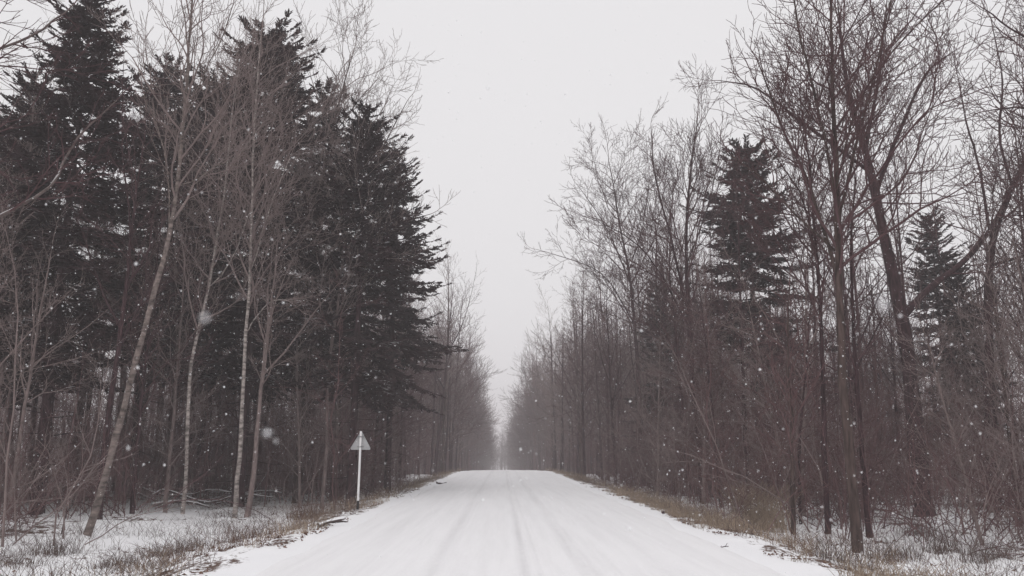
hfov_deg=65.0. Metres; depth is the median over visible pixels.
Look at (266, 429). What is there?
sapling
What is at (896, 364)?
bare tree
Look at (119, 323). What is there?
bare tree
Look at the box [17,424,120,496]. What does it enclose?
shrub
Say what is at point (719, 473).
shrub
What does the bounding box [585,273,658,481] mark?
bare tree
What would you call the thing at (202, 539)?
weed clump
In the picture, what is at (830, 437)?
sapling
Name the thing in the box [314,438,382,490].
shrub
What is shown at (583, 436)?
bare tree
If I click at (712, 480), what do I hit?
shrub
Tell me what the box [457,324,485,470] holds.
bare tree
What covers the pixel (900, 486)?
shrub
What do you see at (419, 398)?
bare tree
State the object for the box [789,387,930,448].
shrub
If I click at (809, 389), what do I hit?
sapling
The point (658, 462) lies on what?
sapling
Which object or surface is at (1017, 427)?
sapling
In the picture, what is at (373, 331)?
bare tree
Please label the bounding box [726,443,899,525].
shrub
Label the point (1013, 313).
bare tree
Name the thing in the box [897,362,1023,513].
shrub
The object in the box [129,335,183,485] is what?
bare tree
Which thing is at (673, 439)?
sapling
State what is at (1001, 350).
bare tree
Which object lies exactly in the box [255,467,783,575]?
road
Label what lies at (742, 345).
bare tree
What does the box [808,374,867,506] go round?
sapling
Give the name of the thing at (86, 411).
sapling
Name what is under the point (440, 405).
bare tree
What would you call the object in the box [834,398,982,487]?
shrub
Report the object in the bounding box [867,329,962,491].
sapling
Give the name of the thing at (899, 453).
sapling
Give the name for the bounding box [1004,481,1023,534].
shrub
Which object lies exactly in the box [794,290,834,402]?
bare tree
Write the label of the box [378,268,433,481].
bare tree
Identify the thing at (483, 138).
sky
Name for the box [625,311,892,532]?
shrub
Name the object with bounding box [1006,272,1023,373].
bare tree
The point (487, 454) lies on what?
bare tree
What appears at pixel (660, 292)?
bare tree
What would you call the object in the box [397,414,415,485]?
sapling
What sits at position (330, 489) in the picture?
shrub
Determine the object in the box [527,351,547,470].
bare tree
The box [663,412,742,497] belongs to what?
shrub
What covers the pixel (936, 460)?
shrub
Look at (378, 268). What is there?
fir tree
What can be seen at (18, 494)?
shrub
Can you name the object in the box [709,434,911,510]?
shrub
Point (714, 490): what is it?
shrub
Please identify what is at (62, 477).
shrub
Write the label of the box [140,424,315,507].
shrub
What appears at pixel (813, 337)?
bare tree
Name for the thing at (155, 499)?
shrub
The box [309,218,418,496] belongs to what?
bare tree
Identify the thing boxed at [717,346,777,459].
sapling
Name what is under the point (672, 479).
sapling
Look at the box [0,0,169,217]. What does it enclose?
bare tree
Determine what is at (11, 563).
weed clump
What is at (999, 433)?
shrub
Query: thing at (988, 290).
bare tree
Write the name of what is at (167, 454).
sapling
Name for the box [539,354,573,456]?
bare tree
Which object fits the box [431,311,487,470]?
bare tree
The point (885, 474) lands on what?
sapling
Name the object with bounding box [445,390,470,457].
bare tree
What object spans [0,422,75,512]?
shrub
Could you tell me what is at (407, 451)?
shrub
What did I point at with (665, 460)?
sapling
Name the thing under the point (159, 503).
fallen branch
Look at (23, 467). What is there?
shrub
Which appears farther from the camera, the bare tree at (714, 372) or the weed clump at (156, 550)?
the bare tree at (714, 372)
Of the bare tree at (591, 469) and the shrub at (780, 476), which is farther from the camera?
the bare tree at (591, 469)
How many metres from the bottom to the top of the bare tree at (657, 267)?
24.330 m
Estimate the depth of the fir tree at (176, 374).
31.87 m
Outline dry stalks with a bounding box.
[0,472,1023,575]
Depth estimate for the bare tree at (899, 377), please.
57.25 m
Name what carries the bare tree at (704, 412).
on the ground at (250, 560)
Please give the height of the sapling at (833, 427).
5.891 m
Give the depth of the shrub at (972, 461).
27.16 m
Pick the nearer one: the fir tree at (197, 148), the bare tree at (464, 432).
the fir tree at (197, 148)
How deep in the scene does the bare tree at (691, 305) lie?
57.69 m
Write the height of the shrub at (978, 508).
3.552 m
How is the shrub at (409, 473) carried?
on the ground at (250, 560)
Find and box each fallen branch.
[137,486,256,503]
[152,496,209,507]
[154,487,280,505]
[317,516,346,526]
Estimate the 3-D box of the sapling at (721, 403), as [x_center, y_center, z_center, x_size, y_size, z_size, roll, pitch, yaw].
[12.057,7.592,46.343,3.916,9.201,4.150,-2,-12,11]
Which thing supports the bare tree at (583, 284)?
on the ground at (250, 560)
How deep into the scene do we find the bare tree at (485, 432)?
181.11 m
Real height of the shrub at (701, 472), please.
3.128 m
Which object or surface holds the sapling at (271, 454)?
on the ground at (250, 560)
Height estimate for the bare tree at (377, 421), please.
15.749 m
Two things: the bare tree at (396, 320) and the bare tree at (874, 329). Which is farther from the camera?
the bare tree at (396, 320)
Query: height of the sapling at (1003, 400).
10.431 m
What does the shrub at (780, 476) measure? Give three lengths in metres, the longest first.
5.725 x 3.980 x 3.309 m
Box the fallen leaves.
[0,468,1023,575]
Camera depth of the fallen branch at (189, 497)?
35.02 m
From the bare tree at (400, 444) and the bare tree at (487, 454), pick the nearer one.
the bare tree at (400, 444)
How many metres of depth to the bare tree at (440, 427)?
86.45 m
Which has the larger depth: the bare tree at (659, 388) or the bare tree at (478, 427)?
the bare tree at (478, 427)
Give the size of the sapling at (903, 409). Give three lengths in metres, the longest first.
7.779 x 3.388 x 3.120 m
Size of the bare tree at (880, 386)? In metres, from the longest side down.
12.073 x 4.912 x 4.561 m
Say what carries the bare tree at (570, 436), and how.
on the ground at (250, 560)
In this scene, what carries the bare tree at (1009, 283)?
on the ground at (250, 560)
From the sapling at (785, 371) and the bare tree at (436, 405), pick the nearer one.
the sapling at (785, 371)
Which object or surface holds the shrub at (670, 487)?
on the ground at (250, 560)
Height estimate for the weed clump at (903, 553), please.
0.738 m
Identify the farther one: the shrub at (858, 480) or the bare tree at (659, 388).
the bare tree at (659, 388)
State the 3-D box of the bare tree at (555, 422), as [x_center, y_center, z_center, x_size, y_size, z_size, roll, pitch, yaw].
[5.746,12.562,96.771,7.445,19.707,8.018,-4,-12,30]
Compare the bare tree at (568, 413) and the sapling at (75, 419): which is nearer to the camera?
the sapling at (75, 419)
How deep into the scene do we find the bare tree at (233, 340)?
45.23 m
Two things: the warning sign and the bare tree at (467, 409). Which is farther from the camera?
the bare tree at (467, 409)
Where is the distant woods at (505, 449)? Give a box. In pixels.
[0,301,948,474]
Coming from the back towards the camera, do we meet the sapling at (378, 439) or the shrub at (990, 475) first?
the sapling at (378, 439)
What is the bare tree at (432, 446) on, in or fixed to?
on the ground at (250, 560)
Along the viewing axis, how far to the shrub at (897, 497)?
32.91 m
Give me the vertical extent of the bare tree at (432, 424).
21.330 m
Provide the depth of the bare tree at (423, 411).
93.87 m
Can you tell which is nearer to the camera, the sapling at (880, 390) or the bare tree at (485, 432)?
the sapling at (880, 390)
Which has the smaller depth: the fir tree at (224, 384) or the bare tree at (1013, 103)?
the bare tree at (1013, 103)
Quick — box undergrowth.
[0,284,1023,528]
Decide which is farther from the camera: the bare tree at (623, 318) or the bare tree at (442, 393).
the bare tree at (623, 318)
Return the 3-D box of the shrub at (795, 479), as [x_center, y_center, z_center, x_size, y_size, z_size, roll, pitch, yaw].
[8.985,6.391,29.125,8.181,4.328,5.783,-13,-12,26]
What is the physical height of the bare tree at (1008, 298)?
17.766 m
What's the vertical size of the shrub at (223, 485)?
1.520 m
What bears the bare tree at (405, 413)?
on the ground at (250, 560)
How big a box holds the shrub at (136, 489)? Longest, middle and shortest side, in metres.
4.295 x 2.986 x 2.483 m
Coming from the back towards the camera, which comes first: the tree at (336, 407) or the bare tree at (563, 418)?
the bare tree at (563, 418)
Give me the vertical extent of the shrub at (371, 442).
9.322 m
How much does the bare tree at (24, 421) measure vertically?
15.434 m
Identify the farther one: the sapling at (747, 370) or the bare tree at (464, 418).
the bare tree at (464, 418)
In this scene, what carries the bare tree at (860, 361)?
on the ground at (250, 560)
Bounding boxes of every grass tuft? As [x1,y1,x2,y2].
[282,499,333,520]
[673,505,773,539]
[703,480,817,532]
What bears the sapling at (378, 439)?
on the ground at (250, 560)
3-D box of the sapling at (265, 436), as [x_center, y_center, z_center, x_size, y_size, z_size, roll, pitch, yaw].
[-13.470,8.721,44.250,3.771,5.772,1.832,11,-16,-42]
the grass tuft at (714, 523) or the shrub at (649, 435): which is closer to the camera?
the grass tuft at (714, 523)
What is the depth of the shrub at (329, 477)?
39.21 m
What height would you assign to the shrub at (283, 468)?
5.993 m
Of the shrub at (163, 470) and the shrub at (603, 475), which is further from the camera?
the shrub at (603, 475)
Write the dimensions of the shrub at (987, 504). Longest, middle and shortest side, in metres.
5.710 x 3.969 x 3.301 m
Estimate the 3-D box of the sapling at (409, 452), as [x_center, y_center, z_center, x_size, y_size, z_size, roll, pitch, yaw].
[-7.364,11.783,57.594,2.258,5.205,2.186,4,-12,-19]
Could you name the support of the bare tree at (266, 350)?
on the ground at (250, 560)
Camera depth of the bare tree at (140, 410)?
29.92 m
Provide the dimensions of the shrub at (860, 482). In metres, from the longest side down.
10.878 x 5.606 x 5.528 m
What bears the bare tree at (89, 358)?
on the ground at (250, 560)
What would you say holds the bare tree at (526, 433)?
on the ground at (250, 560)
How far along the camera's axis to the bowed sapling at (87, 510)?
21.93 m
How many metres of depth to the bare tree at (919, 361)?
51.40 m
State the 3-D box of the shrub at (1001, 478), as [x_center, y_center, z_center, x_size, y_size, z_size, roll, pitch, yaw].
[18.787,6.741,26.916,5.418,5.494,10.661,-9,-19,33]
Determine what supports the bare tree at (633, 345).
on the ground at (250, 560)
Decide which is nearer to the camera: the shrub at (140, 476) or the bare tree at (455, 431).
the shrub at (140, 476)
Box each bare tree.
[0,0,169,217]
[0,174,83,386]
[0,197,89,463]
[0,202,132,520]
[0,364,58,467]
[9,205,115,497]
[14,177,71,488]
[21,307,66,423]
[48,69,216,500]
[49,108,148,500]
[54,16,210,519]
[64,256,114,491]
[71,173,138,458]
[81,193,231,513]
[82,161,172,489]
[85,188,172,453]
[92,320,117,489]
[100,329,158,465]
[108,122,210,470]
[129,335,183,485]
[158,207,244,490]
[159,150,246,492]
[171,251,242,496]
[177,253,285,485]
[198,268,263,379]
[214,255,242,480]
[236,165,360,517]
[238,251,323,489]
[240,294,298,458]
[244,259,353,506]
[247,69,445,508]
[254,0,455,503]
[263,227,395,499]
[286,252,324,401]
[288,187,342,354]
[304,272,371,500]
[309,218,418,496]
[320,279,389,437]
[324,256,461,492]
[329,285,385,483]
[329,297,437,483]
[357,277,448,484]
[366,283,440,471]
[370,284,445,478]
[370,293,450,434]
[375,241,446,476]
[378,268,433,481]
[391,276,432,474]
[394,313,453,474]
[406,362,449,474]
[407,292,478,474]
[408,304,453,471]
[414,302,452,440]
[415,287,476,473]
[415,327,459,443]
[419,269,477,469]
[420,237,485,473]
[420,277,504,471]
[422,252,480,475]
[422,331,480,444]
[424,309,468,472]
[424,311,459,473]
[428,328,478,471]
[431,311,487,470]
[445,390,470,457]
[451,369,482,470]
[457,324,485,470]
[457,360,495,470]
[469,351,488,469]
[473,367,509,459]
[478,419,497,469]
[506,403,522,469]
[507,401,528,463]
[513,350,544,466]
[514,284,591,470]
[514,341,539,469]
[514,383,541,468]
[516,394,541,447]
[517,110,692,485]
[521,302,573,470]
[521,345,544,460]
[527,346,561,447]
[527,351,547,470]
[528,316,591,470]
[529,247,627,476]
[530,300,593,471]
[530,327,571,467]
[537,281,606,473]
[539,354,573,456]
[544,54,758,501]
[544,282,598,460]
[544,285,627,473]
[545,334,589,473]
[546,362,586,469]
[551,347,574,473]
[553,339,594,449]
[555,242,614,474]
[555,269,633,474]
[563,282,633,474]
[565,272,611,470]
[567,229,695,431]
[570,333,628,476]
[580,289,655,476]
[583,275,624,473]
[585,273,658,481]
[597,275,646,393]
[598,280,656,428]
[600,255,707,494]
[606,260,658,397]
[611,153,736,497]
[612,281,679,431]
[625,238,762,503]
[626,230,679,363]
[628,191,690,432]
[644,174,744,434]
[647,230,780,507]
[661,232,748,439]
[667,274,752,435]
[669,255,739,488]
[670,0,1023,516]
[671,231,726,355]
[673,167,833,499]
[679,220,756,479]
[692,127,921,537]
[697,238,843,519]
[708,0,1023,552]
[716,175,889,499]
[721,250,835,532]
[725,7,894,533]
[741,182,846,512]
[744,264,865,524]
[756,254,797,355]
[758,276,807,407]
[771,143,914,498]
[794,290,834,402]
[797,315,855,433]
[821,236,885,405]
[825,217,932,472]
[831,228,919,482]
[833,329,902,448]
[835,204,994,437]
[859,267,923,442]
[869,292,930,411]
[871,320,931,448]
[877,266,1022,545]
[888,299,947,406]
[912,0,1023,512]
[920,183,1023,526]
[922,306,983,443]
[924,0,1023,275]
[926,256,1015,479]
[929,199,1023,403]
[930,269,1022,455]
[950,200,1023,484]
[954,230,1023,494]
[959,166,1023,365]
[976,208,1023,365]
[994,236,1022,347]
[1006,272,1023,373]
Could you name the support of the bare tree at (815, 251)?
on the ground at (250, 560)
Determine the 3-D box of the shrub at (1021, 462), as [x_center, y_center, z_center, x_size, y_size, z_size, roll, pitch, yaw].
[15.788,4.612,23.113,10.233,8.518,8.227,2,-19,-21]
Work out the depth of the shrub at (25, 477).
27.52 m
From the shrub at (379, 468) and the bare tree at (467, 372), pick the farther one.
the bare tree at (467, 372)
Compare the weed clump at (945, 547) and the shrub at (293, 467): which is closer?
the weed clump at (945, 547)
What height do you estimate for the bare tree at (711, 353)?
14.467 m
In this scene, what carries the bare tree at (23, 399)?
on the ground at (250, 560)
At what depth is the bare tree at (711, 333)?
48.92 m
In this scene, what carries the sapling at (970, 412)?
on the ground at (250, 560)
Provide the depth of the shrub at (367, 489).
39.13 m
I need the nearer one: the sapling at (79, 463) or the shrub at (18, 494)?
the shrub at (18, 494)
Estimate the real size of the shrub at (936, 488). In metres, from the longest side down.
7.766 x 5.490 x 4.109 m
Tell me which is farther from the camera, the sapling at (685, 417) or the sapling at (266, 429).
the sapling at (266, 429)
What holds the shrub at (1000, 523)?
on the ground at (250, 560)
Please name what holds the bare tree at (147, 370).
on the ground at (250, 560)
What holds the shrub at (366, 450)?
on the ground at (250, 560)
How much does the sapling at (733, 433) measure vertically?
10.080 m
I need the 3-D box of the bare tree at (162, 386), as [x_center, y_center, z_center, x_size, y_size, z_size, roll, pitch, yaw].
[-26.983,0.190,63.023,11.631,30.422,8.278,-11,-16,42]
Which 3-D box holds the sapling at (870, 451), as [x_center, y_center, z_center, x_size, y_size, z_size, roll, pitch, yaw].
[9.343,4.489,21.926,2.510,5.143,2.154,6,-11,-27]
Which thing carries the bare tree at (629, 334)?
on the ground at (250, 560)
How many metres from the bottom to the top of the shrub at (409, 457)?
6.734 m
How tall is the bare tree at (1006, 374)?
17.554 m
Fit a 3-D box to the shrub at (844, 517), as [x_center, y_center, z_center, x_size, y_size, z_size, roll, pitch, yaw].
[10.278,4.751,22.306,8.140,4.306,5.754,7,-8,-30]
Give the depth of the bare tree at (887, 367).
56.17 m
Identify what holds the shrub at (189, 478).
on the ground at (250, 560)
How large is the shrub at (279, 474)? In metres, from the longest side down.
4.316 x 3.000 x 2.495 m
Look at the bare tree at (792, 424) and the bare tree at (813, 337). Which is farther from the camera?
the bare tree at (813, 337)
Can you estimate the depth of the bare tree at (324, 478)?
36.08 m
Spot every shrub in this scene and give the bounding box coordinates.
[0,309,197,545]
[0,345,127,533]
[0,379,287,522]
[0,401,129,523]
[0,405,247,520]
[0,417,98,526]
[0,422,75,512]
[0,422,76,505]
[0,431,100,509]
[0,436,98,515]
[0,453,72,531]
[0,463,75,510]
[0,478,58,537]
[1,466,39,517]
[2,360,212,496]
[13,400,247,492]
[14,399,159,493]
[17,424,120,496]
[19,447,133,515]
[24,442,139,502]
[39,417,238,512]
[51,406,222,490]
[65,393,208,485]
[66,349,302,504]
[67,423,218,491]
[70,474,113,504]
[88,455,183,511]
[95,415,247,493]
[114,446,205,501]
[121,453,179,503]
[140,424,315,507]
[145,434,230,490]
[155,455,220,500]
[161,429,233,492]
[172,424,269,500]
[179,439,265,489]
[193,390,374,502]
[196,472,230,500]
[208,439,327,497]
[222,445,307,500]
[232,447,294,494]
[234,423,402,505]
[245,477,264,499]
[247,447,305,494]
[248,415,397,503]
[254,456,327,500]
[256,455,314,496]
[258,390,418,506]
[261,420,375,494]
[262,430,327,489]
[265,455,322,500]
[284,447,367,499]
[285,452,341,494]
[290,411,413,493]
[291,386,423,489]
[295,447,382,505]
[302,454,362,494]
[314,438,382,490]
[320,476,339,501]
[327,433,408,487]
[338,417,413,480]
[344,413,434,482]
[347,429,447,484]
[360,462,391,494]
[361,482,378,495]
[363,462,401,490]
[366,462,404,489]
[380,456,415,487]
[380,463,421,485]
[564,447,651,482]
[569,440,648,482]
[576,363,746,496]
[587,459,619,482]
[594,464,621,485]
[597,434,677,483]
[605,448,653,491]
[620,470,651,490]
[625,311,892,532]
[628,445,787,494]
[633,439,690,493]
[636,368,836,503]
[646,469,701,503]
[650,383,954,535]
[659,419,795,506]
[661,459,725,500]
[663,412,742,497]
[665,452,766,501]
[669,406,878,525]
[673,380,874,523]
[678,463,780,523]
[684,391,966,517]
[684,461,749,501]
[686,440,780,504]
[686,472,731,501]
[687,429,817,504]
[693,457,752,507]
[699,421,894,522]
[708,451,789,505]
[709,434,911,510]
[709,440,810,500]
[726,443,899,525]
[734,443,836,513]
[740,379,1019,546]
[756,415,954,536]
[761,353,968,523]
[773,436,913,520]
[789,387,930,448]
[794,353,1023,545]
[797,474,847,519]
[805,442,905,511]
[812,441,957,521]
[814,367,1023,528]
[830,458,935,520]
[832,388,981,503]
[834,386,1023,557]
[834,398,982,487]
[840,447,1021,542]
[845,442,1023,534]
[855,385,1008,509]
[857,420,985,502]
[869,410,1023,498]
[870,466,934,510]
[880,365,1023,531]
[880,438,1005,511]
[882,328,1023,546]
[887,418,1023,548]
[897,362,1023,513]
[902,364,1023,516]
[910,409,1002,494]
[923,356,1023,525]
[930,433,1023,511]
[935,492,1023,559]
[940,438,1023,515]
[949,334,1023,477]
[949,468,1023,549]
[956,462,1023,506]
[969,422,1023,517]
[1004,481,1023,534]
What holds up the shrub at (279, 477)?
on the ground at (250, 560)
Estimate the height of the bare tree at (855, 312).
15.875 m
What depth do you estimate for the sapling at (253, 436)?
39.07 m
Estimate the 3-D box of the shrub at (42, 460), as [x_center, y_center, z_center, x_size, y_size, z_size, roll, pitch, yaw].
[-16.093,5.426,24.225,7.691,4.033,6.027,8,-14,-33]
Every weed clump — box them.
[0,545,47,569]
[15,533,91,557]
[89,545,154,570]
[133,534,199,560]
[165,529,221,551]
[215,525,265,542]
[802,525,886,573]
[861,527,945,564]
[888,513,946,537]
[896,524,976,554]
[945,530,1023,563]
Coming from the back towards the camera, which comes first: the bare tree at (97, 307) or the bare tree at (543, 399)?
the bare tree at (543, 399)
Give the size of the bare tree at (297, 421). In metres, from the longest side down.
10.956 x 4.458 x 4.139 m
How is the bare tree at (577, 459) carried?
on the ground at (250, 560)
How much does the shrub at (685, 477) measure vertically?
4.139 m
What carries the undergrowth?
on the ground at (250, 560)
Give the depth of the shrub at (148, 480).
35.98 m
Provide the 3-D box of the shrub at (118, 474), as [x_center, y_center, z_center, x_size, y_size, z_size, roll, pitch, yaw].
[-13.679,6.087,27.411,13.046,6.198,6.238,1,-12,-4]
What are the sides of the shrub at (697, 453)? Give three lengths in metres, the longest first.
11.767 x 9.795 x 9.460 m
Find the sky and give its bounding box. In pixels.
[0,0,1023,469]
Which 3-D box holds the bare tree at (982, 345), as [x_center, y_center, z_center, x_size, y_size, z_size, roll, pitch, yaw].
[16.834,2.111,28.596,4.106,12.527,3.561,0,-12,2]
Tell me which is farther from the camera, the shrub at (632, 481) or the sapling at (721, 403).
the sapling at (721, 403)
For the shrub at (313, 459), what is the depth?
43.22 m
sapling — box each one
[0,195,110,546]
[20,364,182,509]
[51,370,95,466]
[61,355,115,473]
[61,493,119,533]
[63,438,94,509]
[65,416,98,511]
[124,334,161,467]
[128,367,195,482]
[139,388,188,495]
[140,367,193,493]
[144,393,185,483]
[153,429,182,480]
[184,444,221,490]
[222,374,281,493]
[223,424,259,487]
[232,398,274,473]
[247,409,291,499]
[249,404,287,482]
[257,401,282,468]
[269,460,287,495]
[272,271,386,510]
[310,372,382,508]
[332,363,397,484]
[338,398,418,494]
[342,425,373,496]
[348,372,401,488]
[380,434,400,477]
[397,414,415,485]
[398,417,426,480]
[589,384,642,479]
[590,393,635,479]
[646,262,765,512]
[646,427,675,495]
[652,324,717,499]
[653,429,672,495]
[654,414,697,506]
[658,279,746,492]
[664,456,690,496]
[680,383,754,513]
[689,348,740,464]
[698,404,733,495]
[708,326,766,497]
[712,304,789,445]
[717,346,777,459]
[744,289,832,495]
[744,416,771,503]
[747,262,845,528]
[763,321,831,469]
[768,446,806,505]
[796,349,910,525]
[798,378,853,505]
[800,361,884,538]
[804,401,841,494]
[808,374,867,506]
[820,387,857,499]
[832,322,921,494]
[838,418,869,498]
[854,326,903,497]
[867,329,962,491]
[875,445,896,507]
[878,368,969,491]
[880,419,912,509]
[883,346,941,470]
[930,375,1005,487]
[950,300,1023,500]
[957,263,1023,490]
[969,261,1023,469]
[990,375,1023,495]
[997,302,1023,491]
[1011,266,1023,325]
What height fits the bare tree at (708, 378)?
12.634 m
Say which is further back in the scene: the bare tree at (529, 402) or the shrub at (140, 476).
the bare tree at (529, 402)
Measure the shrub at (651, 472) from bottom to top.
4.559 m
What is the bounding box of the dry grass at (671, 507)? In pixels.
[2,467,992,575]
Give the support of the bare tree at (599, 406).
on the ground at (250, 560)
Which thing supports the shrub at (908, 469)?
on the ground at (250, 560)
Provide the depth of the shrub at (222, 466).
44.38 m
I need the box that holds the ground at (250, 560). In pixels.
[0,467,1023,575]
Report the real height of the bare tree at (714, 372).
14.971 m
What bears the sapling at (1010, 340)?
on the ground at (250, 560)
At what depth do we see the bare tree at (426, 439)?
114.50 m
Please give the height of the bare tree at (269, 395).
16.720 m
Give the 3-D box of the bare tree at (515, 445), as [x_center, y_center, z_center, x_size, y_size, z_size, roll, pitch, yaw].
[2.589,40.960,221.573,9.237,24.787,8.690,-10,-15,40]
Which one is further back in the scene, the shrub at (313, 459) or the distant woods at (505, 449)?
the distant woods at (505, 449)
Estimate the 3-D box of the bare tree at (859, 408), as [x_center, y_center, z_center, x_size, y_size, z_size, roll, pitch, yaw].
[8.828,0.900,24.066,6.980,13.122,4.466,-3,-12,15]
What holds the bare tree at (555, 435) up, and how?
on the ground at (250, 560)
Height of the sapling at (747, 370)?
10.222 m
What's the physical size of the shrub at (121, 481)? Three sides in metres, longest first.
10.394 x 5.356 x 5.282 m
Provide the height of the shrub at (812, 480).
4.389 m
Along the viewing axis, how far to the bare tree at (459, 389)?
104.25 m
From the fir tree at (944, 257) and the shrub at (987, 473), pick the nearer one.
the shrub at (987, 473)
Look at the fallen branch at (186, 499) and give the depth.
37.05 m
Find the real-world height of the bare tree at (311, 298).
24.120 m
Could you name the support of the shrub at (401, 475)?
on the ground at (250, 560)
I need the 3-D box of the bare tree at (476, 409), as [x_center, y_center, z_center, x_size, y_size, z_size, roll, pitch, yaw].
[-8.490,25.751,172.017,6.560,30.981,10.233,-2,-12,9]
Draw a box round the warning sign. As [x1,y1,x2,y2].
[351,431,370,509]
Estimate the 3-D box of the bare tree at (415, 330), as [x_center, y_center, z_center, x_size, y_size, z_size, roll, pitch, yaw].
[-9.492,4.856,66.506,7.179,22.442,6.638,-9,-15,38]
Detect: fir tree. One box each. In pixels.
[0,0,189,514]
[0,6,188,426]
[0,61,124,459]
[0,123,84,410]
[48,51,244,498]
[91,64,271,490]
[106,144,237,512]
[130,9,357,506]
[136,176,292,497]
[158,127,326,452]
[210,76,431,493]
[242,96,468,503]
[318,147,467,492]
[618,280,698,472]
[660,133,857,493]
[877,202,1017,473]
[915,260,1023,489]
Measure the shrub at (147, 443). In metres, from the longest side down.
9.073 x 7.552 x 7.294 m
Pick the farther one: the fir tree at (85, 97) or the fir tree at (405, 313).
the fir tree at (405, 313)
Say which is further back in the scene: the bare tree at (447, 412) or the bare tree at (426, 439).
the bare tree at (426, 439)
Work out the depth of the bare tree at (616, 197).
61.05 m
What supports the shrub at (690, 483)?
on the ground at (250, 560)
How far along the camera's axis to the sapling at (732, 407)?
37.57 m
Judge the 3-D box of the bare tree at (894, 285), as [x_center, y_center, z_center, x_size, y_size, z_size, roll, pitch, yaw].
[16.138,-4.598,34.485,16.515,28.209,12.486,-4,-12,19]
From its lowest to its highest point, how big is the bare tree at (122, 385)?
22.666 m
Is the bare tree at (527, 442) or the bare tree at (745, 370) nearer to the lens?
the bare tree at (745, 370)
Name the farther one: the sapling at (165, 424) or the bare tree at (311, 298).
the bare tree at (311, 298)
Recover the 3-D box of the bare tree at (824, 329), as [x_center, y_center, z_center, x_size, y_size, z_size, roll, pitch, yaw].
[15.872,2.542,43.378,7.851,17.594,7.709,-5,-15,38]
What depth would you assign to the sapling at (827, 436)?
31.23 m
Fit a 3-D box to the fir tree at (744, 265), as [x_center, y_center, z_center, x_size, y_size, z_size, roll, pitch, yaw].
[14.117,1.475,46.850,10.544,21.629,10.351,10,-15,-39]
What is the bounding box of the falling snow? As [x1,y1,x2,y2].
[2,6,1023,575]
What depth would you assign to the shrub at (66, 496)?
19.74 m
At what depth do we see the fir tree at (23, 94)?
35.28 m
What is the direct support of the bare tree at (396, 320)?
on the ground at (250, 560)
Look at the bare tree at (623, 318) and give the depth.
109.97 m
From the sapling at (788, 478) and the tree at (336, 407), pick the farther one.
the tree at (336, 407)
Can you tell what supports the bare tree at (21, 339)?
on the ground at (250, 560)
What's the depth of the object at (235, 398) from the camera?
49.83 m
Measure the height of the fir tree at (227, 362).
23.378 m
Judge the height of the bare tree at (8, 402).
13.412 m
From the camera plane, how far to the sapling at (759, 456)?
32.96 m
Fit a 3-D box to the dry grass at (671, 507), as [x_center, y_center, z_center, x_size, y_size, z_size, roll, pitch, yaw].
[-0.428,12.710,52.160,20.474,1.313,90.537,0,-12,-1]
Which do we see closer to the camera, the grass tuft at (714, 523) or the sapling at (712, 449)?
the grass tuft at (714, 523)
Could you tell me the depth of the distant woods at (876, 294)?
57.33 m
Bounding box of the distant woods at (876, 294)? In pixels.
[0,0,1023,497]
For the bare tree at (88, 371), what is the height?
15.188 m
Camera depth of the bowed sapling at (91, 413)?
30.54 m
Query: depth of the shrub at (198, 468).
41.35 m
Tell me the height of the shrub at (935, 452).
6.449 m
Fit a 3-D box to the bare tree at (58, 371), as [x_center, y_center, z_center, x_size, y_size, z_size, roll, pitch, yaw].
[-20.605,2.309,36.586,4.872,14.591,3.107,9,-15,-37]
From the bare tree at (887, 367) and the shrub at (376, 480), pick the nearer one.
the shrub at (376, 480)
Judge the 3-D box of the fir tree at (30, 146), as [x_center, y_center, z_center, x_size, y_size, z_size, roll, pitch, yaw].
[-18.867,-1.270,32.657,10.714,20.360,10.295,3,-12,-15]
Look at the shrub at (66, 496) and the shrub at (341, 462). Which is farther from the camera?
the shrub at (341, 462)
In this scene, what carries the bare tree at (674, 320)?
on the ground at (250, 560)
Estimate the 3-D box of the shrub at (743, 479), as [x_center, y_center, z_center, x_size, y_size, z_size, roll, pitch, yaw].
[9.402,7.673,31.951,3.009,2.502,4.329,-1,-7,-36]
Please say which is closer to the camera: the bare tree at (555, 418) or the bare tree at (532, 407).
the bare tree at (555, 418)
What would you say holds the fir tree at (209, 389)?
on the ground at (250, 560)
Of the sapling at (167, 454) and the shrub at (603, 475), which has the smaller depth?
the sapling at (167, 454)
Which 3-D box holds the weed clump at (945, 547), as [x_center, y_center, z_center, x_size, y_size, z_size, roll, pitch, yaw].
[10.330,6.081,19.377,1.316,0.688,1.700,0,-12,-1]
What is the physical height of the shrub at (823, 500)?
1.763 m
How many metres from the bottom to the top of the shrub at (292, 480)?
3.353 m
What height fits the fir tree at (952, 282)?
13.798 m
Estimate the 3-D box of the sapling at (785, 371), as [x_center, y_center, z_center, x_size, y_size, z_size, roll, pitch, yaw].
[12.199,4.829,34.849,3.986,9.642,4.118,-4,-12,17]
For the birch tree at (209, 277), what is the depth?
31.06 m
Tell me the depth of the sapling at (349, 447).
30.03 m
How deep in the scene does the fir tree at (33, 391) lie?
41.01 m
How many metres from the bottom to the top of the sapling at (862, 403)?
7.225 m
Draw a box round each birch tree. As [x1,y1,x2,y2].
[83,0,312,535]
[138,0,325,513]
[156,0,372,518]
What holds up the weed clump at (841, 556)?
on the ground at (250, 560)
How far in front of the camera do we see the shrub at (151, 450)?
41.29 m
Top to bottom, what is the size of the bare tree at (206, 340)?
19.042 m

